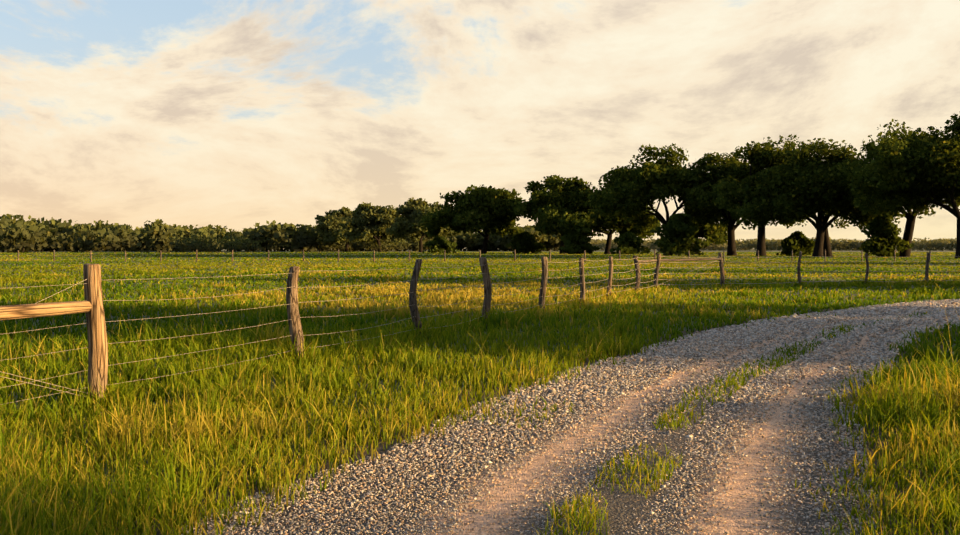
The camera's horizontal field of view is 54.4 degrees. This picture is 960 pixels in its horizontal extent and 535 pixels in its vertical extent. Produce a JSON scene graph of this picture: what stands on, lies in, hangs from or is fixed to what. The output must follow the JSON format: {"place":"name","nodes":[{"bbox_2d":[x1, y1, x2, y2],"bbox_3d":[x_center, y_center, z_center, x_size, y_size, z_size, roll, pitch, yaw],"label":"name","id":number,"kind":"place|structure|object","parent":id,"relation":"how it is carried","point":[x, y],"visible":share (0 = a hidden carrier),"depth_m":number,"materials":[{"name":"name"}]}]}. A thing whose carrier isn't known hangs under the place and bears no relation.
{"place":"outdoors","nodes":[
{"label":"outdoors","id":0,"kind":"place"},
{"bbox_2d":[0,249,959,534],"bbox_3d":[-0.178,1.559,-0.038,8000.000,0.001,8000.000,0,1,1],"label":"field ground","id":1,"kind":"structure","parent":0,"point":[752,251],"depth_m":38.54,"materials":[{"name":"green plant"}]},
{"bbox_2d":[0,214,560,252],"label":"distant trees","id":2,"kind":"object","parent":1,"relation":"on","point":[21,234],"visible":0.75,"depth_m":476.16,"materials":[{"name":"green plant"}]},
{"bbox_2d":[315,206,373,251],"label":"oak tree","id":3,"kind":"object","parent":1,"relation":"on","point":[329,229],"visible":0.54,"depth_m":470.96,"materials":[{"name":"green plant"}]},
{"bbox_2d":[338,202,405,251],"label":"oak tree","id":4,"kind":"object","parent":1,"relation":"on","point":[366,221],"visible":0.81,"depth_m":430.72,"materials":[{"name":"green plant"}]},
{"bbox_2d":[385,197,462,251],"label":"oak tree","id":5,"kind":"object","parent":1,"relation":"on","point":[411,212],"visible":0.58,"depth_m":390.21,"materials":[{"name":"green plant"}]},
{"bbox_2d":[423,236,459,252],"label":"cedar bush","id":6,"kind":"object","parent":1,"relation":"on","point":[440,244],"visible":0.96,"depth_m":327.65,"materials":[{"name":"green plant"}]},
{"bbox_2d":[418,184,523,253],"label":"oak tree","id":7,"kind":"object","parent":1,"relation":"on","point":[487,211],"visible":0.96,"depth_m":295.30,"materials":[{"name":"green plant"}]},
{"bbox_2d":[18,250,930,261],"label":"fence posts","id":8,"kind":"object","parent":1,"relation":"on","point":[480,255],"visible":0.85,"depth_m":111.93,"materials":[{"name":"brown wood"}]},
{"bbox_2d":[0,251,959,406],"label":"fence posts","id":9,"kind":"object","parent":1,"relation":"on","point":[91,306],"visible":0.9,"depth_m":12.25,"materials":[{"name":"brown wood"}]},
{"bbox_2d":[505,232,545,253],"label":"cedar bush","id":10,"kind":"object","parent":1,"relation":"on","point":[524,242],"visible":1,"depth_m":297.06,"materials":[{"name":"green plant"}]},
{"bbox_2d":[513,175,603,253],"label":"oak tree","id":11,"kind":"object","parent":1,"relation":"on","point":[545,208],"visible":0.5,"depth_m":281.11,"materials":[{"name":"green plant"}]},
{"bbox_2d":[559,228,599,253],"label":"cedar bush","id":12,"kind":"object","parent":1,"relation":"on","point":[575,241],"visible":0.94,"depth_m":267.06,"materials":[{"name":"green plant"}]},
{"bbox_2d":[550,179,660,253],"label":"oak tree","id":13,"kind":"object","parent":1,"relation":"on","point":[579,218],"visible":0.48,"depth_m":274.27,"materials":[{"name":"green plant"}]},
{"bbox_2d":[609,231,650,253],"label":"cedar bush","id":14,"kind":"object","parent":1,"relation":"on","point":[628,242],"visible":0.98,"depth_m":259.04,"materials":[{"name":"green plant"}]},
{"bbox_2d":[584,143,739,254],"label":"oak tree","id":15,"kind":"object","parent":1,"relation":"on","point":[650,181],"visible":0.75,"depth_m":213.40,"materials":[{"name":"green plant"}]},
{"bbox_2d":[650,213,711,255],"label":"cedar bush","id":16,"kind":"object","parent":1,"relation":"on","point":[681,229],"visible":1,"depth_m":201.95,"materials":[{"name":"green plant"}]},
{"bbox_2d":[682,208,727,253],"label":"tree","id":17,"kind":"object","parent":1,"relation":"on","point":[719,236],"visible":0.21,"depth_m":255.91,"materials":[{"name":"green plant"}]},
{"bbox_2d":[676,152,756,255],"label":"oak tree","id":18,"kind":"object","parent":1,"relation":"on","point":[699,180],"visible":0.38,"depth_m":205.75,"materials":[{"name":"green plant"}]},
{"bbox_2d":[550,237,956,250],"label":"distant trees","id":19,"kind":"object","parent":1,"relation":"on","point":[923,244],"visible":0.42,"depth_m":796.73,"materials":[{"name":"green plant"}]},
{"bbox_2d":[709,134,833,255],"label":"oak tree","id":20,"kind":"object","parent":1,"relation":"on","point":[730,194],"visible":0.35,"depth_m":189.00,"materials":[{"name":"green plant"}]},
{"bbox_2d":[776,230,814,255],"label":"cedar bush","id":21,"kind":"object","parent":1,"relation":"on","point":[797,242],"visible":0.96,"depth_m":196.82,"materials":[{"name":"green plant"}]},
{"bbox_2d":[769,149,853,256],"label":"oak tree","id":22,"kind":"object","parent":1,"relation":"on","point":[826,246],"visible":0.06,"depth_m":182.21,"materials":[{"name":"green plant"}]},
{"bbox_2d":[735,138,901,256],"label":"oak tree","id":23,"kind":"object","parent":1,"relation":"on","point":[806,178],"visible":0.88,"depth_m":176.74,"materials":[{"name":"green plant"}]},
{"bbox_2d":[858,214,913,256],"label":"cedar bush","id":24,"kind":"object","parent":1,"relation":"on","point":[883,232],"visible":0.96,"depth_m":164.80,"materials":[{"name":"green plant"}]},
{"bbox_2d":[835,119,957,256],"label":"oak tree","id":25,"kind":"object","parent":1,"relation":"on","point":[909,217],"visible":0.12,"depth_m":166.91,"materials":[{"name":"green plant"}]},
{"bbox_2d":[847,114,959,258],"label":"oak tree","id":26,"kind":"object","parent":1,"relation":"on","point":[924,173],"visible":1,"depth_m":144.73,"materials":[{"name":"green plant"}]},
{"bbox_2d":[0,0,959,248],"label":"sky","id":27,"kind":"structure","parent":0,"point":[237,115],"materials":[{"name":"white"}]},
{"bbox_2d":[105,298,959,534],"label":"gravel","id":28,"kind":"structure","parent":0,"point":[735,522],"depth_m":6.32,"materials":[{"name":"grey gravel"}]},
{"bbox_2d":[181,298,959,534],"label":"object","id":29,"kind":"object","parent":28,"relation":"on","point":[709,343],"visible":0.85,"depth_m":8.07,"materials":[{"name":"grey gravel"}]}
]}

